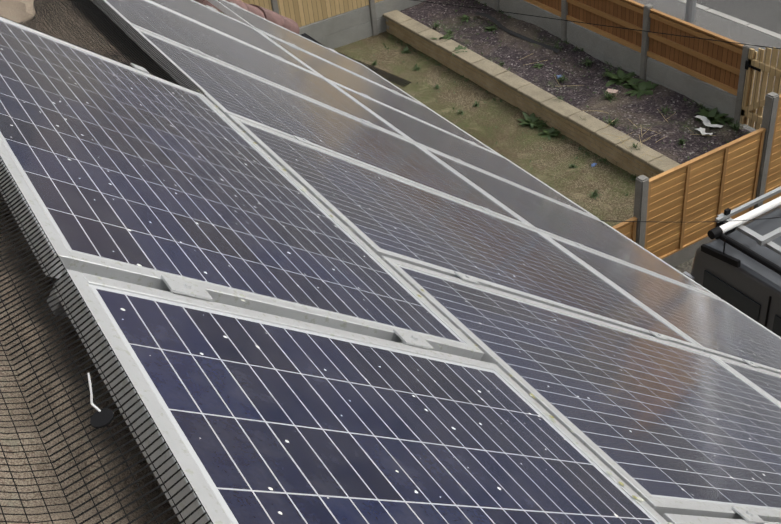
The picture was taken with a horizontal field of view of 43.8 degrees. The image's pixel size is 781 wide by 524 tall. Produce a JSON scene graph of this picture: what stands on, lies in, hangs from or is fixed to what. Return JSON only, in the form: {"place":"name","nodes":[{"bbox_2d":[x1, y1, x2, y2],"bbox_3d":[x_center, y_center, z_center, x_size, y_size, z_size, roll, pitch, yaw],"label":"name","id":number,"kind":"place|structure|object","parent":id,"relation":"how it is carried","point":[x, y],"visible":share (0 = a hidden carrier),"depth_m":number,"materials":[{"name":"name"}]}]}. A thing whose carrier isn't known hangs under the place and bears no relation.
{"place":"outdoors","nodes":[
{"label":"outdoors","id":0,"kind":"place"},
{"bbox_2d":[301,33,326,47],"bbox_3d":[2.812,1.151,4.423,0.112,0.050,14.417,-24,39,-21],"label":"house gutter","id":1,"kind":"object","parent":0,"point":[305,35],"visible":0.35,"depth_m":9.50,"materials":[{"name":"black plastic"}]},
{"bbox_2d":[98,90,671,523],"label":"lichen and grime","id":2,"kind":"object","parent":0,"point":[608,472],"visible":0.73,"depth_m":1.99,"materials":[{"name":"green plant"}]},
{"bbox_2d":[334,31,635,226],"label":"lawn","id":3,"kind":"structure","parent":0,"point":[553,158],"depth_m":14.70,"materials":[{"name":"green plant"}]},
{"bbox_2d":[336,51,410,85],"bbox_3d":[-0.405,-3.383,16.936,0.192,0.012,2.089,-31,43,-29],"label":"garden plastic strip","id":4,"kind":"object","parent":3,"relation":"on","point":[378,70],"visible":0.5,"depth_m":16.61,"materials":[{"name":"black plastic"}]},
{"bbox_2d":[347,0,749,199],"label":"garden weeds","id":5,"kind":"object","parent":3,"relation":"on","point":[713,116],"visible":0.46,"depth_m":14.73,"materials":[{"name":"green plant"}]},
{"bbox_2d":[557,75,722,166],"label":"litter","id":6,"kind":"object","parent":3,"relation":"on","point":[705,120],"visible":0.9,"depth_m":13.64,"materials":[{"name":"white plastic"}]},
{"bbox_2d":[386,18,653,176],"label":"raised bed wall","id":7,"kind":"structure","parent":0,"point":[522,102],"depth_m":15.00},
{"bbox_2d":[386,20,660,178],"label":"raised bed bricks","id":8,"kind":"object","parent":7,"relation":"attached to","point":[405,34],"visible":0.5,"depth_m":15.00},
{"bbox_2d":[383,10,680,172],"bbox_3d":[2.157,-2.627,14.957,0.310,0.060,8.462,-24,39,-21],"label":"raised bed coping","id":9,"kind":"object","parent":8,"relation":"on","point":[589,123],"visible":0.88,"depth_m":14.72,"materials":[{"name":"beige stone"}]},
{"bbox_2d":[400,0,750,163],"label":"raised bed soil","id":10,"kind":"structure","parent":7,"relation":"in","point":[512,51],"depth_m":15.17,"materials":[{"name":"brown soil"}]},
{"bbox_2d":[475,12,559,52],"bbox_3d":[2.123,-3.939,16.673,0.178,0.070,2.300,-24,39,-21],"label":"raised bed weed membrane","id":11,"kind":"object","parent":10,"relation":"on","point":[505,29],"visible":0.95,"depth_m":16.57,"materials":[{"name":"black"}]},
{"bbox_2d":[524,53,715,160],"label":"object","id":12,"kind":"object","parent":10,"relation":"on","point":[634,124],"visible":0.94,"depth_m":13.54,"materials":[{"name":"plant"}]},
{"bbox_2d":[523,0,780,131],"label":"street pavement","id":13,"kind":"structure","parent":0,"point":[727,28],"depth_m":16.65,"materials":[{"name":"grey concrete"}]},
{"bbox_2d":[685,0,696,21],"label":"street lamp post","id":14,"kind":"object","parent":13,"relation":"on","point":[690,10],"visible":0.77,"depth_m":16.82,"materials":[{"name":"silver metal"}]},
{"bbox_2d":[674,258,693,273],"bbox_3d":[7.421,4.411,5.136,6.758,0.001,17.650,-24,39,-21],"label":"gravel drive","id":15,"kind":"object","parent":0,"point":[686,266],"depth_m":11.67,"materials":[{"name":"beige gravel"}]},
{"bbox_2d":[691,206,780,330],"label":"van body","id":16,"kind":"object","parent":15,"relation":"on","point":[755,280],"visible":0.29,"depth_m":8.53,"materials":[{"name":"black metal"}]},
{"bbox_2d":[701,186,780,274],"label":"roof rack","id":17,"kind":"object","parent":16,"relation":"on","point":[721,230],"visible":0.98,"depth_m":8.54,"materials":[{"name":"white metal"}]},
{"bbox_3d":[13.665,4.548,-2.112,0.220,7.150,0.209,-24,39,-21],"label":"street telegraph pole","id":18,"kind":"object","parent":15,"relation":"on","visible":0},
{"bbox_2d":[413,0,780,221],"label":"overhead cables","id":19,"kind":"object","parent":18,"relation":"hanging from","point":[637,30],"visible":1,"depth_m":7.19,"materials":[{"name":"black plastic"}]},
{"bbox_2d":[683,270,780,336],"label":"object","id":20,"kind":"object","parent":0,"point":[732,296],"visible":0.08,"depth_m":8.58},
{"bbox_2d":[696,0,780,34],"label":"street","id":21,"kind":"structure","parent":0,"point":[765,14],"depth_m":17.36,"materials":[{"name":"grey asphalt"}]},
{"label":"ground","id":22,"kind":"structure","parent":0,"visible":0},
{"bbox_2d":[271,0,377,35],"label":"fence posts","id":23,"kind":"object","parent":22,"relation":"on","point":[274,4],"visible":0.17,"depth_m":17.77,"materials":[{"name":"grey concrete"}]},
{"bbox_2d":[241,0,382,26],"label":"fence boards","id":24,"kind":"object","parent":23,"relation":"attached to","point":[300,13],"visible":0.29,"depth_m":17.16,"materials":[{"name":"brown wood"}]},
{"bbox_2d":[299,0,425,48],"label":"fence gravel boards","id":25,"kind":"object","parent":23,"relation":"attached to","point":[343,29],"visible":0.25,"depth_m":17.72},
{"bbox_2d":[494,0,753,127],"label":"fence posts","id":26,"kind":"object","parent":22,"relation":"on","point":[645,46],"visible":0.42,"depth_m":14.36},
{"bbox_2d":[478,0,736,121],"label":"fence gravel boards","id":27,"kind":"object","parent":26,"relation":"attached to","point":[610,52],"visible":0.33,"depth_m":15.14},
{"bbox_2d":[524,0,742,95],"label":"fence rails","id":28,"kind":"object","parent":26,"relation":"attached to","point":[706,58],"visible":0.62,"depth_m":14.11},
{"bbox_2d":[530,0,741,95],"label":"fence boards","id":29,"kind":"object","parent":28,"relation":"attached to","point":[716,52],"visible":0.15,"depth_m":14.23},
{"bbox_2d":[633,92,778,247],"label":"lap fence posts","id":30,"kind":"object","parent":22,"relation":"on","point":[642,181],"visible":0.33,"depth_m":11.14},
{"bbox_2d":[612,94,780,259],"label":"lap fence battens","id":31,"kind":"object","parent":30,"relation":"attached to","point":[762,130],"visible":0.35,"depth_m":11.21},
{"bbox_2d":[617,99,780,257],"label":"lap fence slats","id":32,"kind":"object","parent":30,"relation":"attached to","point":[666,207],"visible":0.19,"depth_m":11.34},
{"bbox_2d":[662,205,780,266],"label":"lap fence gravel boards","id":33,"kind":"object","parent":30,"relation":"attached to","point":[681,256],"depth_m":11.68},
{"bbox_2d":[678,0,780,38],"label":"street kerb","id":34,"kind":"structure","parent":22,"relation":"on","point":[742,22],"depth_m":16.78,"materials":[{"name":"concrete"}]},
{"bbox_3d":[5.469,-1.810,12.286,0.100,1.900,0.440,-24,39,-21],"label":"garden gate post and infill","id":35,"kind":"object","parent":22,"relation":"on","visible":0},
{"bbox_2d":[740,47,780,129],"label":"garden gate","id":36,"kind":"structure","parent":35,"relation":"attached to","point":[750,107],"depth_m":12.88,"materials":[{"name":"brown wood"}]},
{"bbox_2d":[745,60,760,71],"bbox_3d":[4.781,-2.565,12.829,0.012,0.120,0.255,-24,39,-21],"label":"gate hinge","id":37,"kind":"object","parent":36,"relation":"attached to","point":[747,65],"visible":1,"depth_m":12.86,"materials":[{"name":"black metal"}]},
{"bbox_3d":[-1.210,1.396,1.670,8.767,3.834,14.367,-24,39,-21],"label":"house","id":38,"kind":"object","parent":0,"visible":0},
{"bbox_2d":[0,0,227,523],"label":"roof tiles","id":39,"kind":"object","parent":38,"relation":"attached to","point":[18,11],"visible":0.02,"depth_m":1.32,"materials":[{"name":"tile"}]},
{"bbox_2d":[0,16,205,96],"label":"mounting rail","id":40,"kind":"object","parent":39,"relation":"on","point":[101,55],"visible":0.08,"depth_m":3.14,"materials":[{"name":"silver metal"}]},
{"bbox_2d":[0,156,212,523],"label":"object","id":41,"kind":"object","parent":39,"relation":"on","point":[97,405],"visible":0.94,"depth_m":1.25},
{"bbox_2d":[87,373,113,427],"bbox_3d":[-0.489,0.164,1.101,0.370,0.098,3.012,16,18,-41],"label":"clip","id":42,"kind":"object","parent":41,"relation":"attached to","point":[101,418],"visible":1,"depth_m":1.20,"materials":[{"name":"black plastic"}]},
{"bbox_2d":[20,0,203,93],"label":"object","id":43,"kind":"object","parent":39,"relation":"on","point":[48,13],"visible":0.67,"depth_m":3.84,"materials":[{"name":"brown tile"}]},
{"bbox_2d":[148,0,321,76],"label":"solar panel","id":44,"kind":"object","parent":39,"relation":"on","point":[198,12],"visible":0.73,"depth_m":5.77,"materials":[{"name":"metal"}]},
{"bbox_2d":[0,17,483,360],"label":"solar panel","id":45,"kind":"object","parent":39,"relation":"on","point":[118,171],"visible":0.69,"depth_m":2.12,"materials":[{"name":"glass"}]},
{"bbox_2d":[194,0,299,33],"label":"roof tiles","id":46,"kind":"object","parent":39,"relation":"on","point":[280,20],"visible":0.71,"depth_m":8.62,"materials":[{"name":"ceramic"}]},
{"bbox_2d":[92,0,412,141],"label":"solar panel","id":47,"kind":"object","parent":39,"relation":"on","point":[164,23],"visible":0.71,"depth_m":4.80,"materials":[{"name":"metal"}]},
{"bbox_2d":[207,0,425,105],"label":"solar panel","id":48,"kind":"object","parent":39,"relation":"on","point":[242,15],"visible":0.67,"depth_m":7.32,"materials":[{"name":"metal"}]},
{"bbox_2d":[125,25,533,228],"bbox_3d":[-0.222,-0.541,4.142,1.650,0.041,0.992,16,18,-41],"label":"solar panel","id":49,"kind":"object","parent":39,"relation":"on","point":[227,89],"visible":0.67,"depth_m":4.01,"materials":[{"name":"glass"}]},
{"bbox_2d":[54,269,668,523],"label":"solar panel","id":50,"kind":"object","parent":39,"relation":"on","point":[260,417],"visible":0.98,"depth_m":1.45,"materials":[{"name":"glass"}]},
{"bbox_2d":[258,30,501,155],"bbox_3d":[-0.062,-1.134,6.684,1.650,0.040,0.992,16,18,-41],"label":"solar panel","id":51,"kind":"object","parent":39,"relation":"on","point":[359,84],"visible":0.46,"depth_m":6.64,"materials":[{"name":"metal"}]},
{"bbox_2d":[327,79,598,218],"bbox_3d":[0.458,-0.663,5.957,1.650,0.041,0.992,16,18,-41],"label":"solar panel","id":52,"kind":"object","parent":39,"relation":"on","point":[428,136],"visible":0.58,"depth_m":5.89,"materials":[{"name":"glass"}]},
{"bbox_2d":[226,114,703,350],"bbox_3d":[0.300,-0.068,3.414,1.650,0.041,0.992,16,18,-41],"label":"solar panel","id":53,"kind":"object","parent":39,"relation":"on","point":[388,215],"visible":0.67,"depth_m":3.26,"materials":[{"name":"glass"}]},
{"bbox_2d":[417,144,720,298],"bbox_3d":[0.979,-0.187,5.227,1.650,0.040,0.992,16,18,-41],"label":"solar panel","id":54,"kind":"object","parent":39,"relation":"on","point":[536,211],"visible":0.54,"depth_m":5.14,"materials":[{"name":"glass"}]},
{"bbox_2d":[381,256,780,522],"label":"solar panel","id":55,"kind":"object","parent":39,"relation":"on","point":[660,427],"visible":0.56,"depth_m":2.42,"materials":[{"name":"glass"}]},
{"bbox_2d":[663,513,780,523],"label":"pv frame","id":56,"kind":"object","parent":39,"relation":"on","point":[679,519],"visible":0.92,"depth_m":1.83,"materials":[{"name":"metal"}]},
{"bbox_2d":[711,354,780,403],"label":"solar panel","id":57,"kind":"object","parent":39,"relation":"on","point":[768,383],"visible":0.42,"depth_m":3.62,"materials":[{"name":"metal"}]},
{"bbox_2d":[47,2,764,523],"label":"mounting clamps","id":58,"kind":"object","parent":38,"relation":"attached to","point":[201,292],"visible":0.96,"depth_m":1.96,"materials":[{"name":"silver metal"}]},
{"bbox_2d":[539,231,780,373],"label":"solar panel","id":59,"kind":"object","parent":58,"relation":"attached to","point":[708,323],"visible":0.65,"depth_m":4.34,"materials":[{"name":"glass"}]}
]}

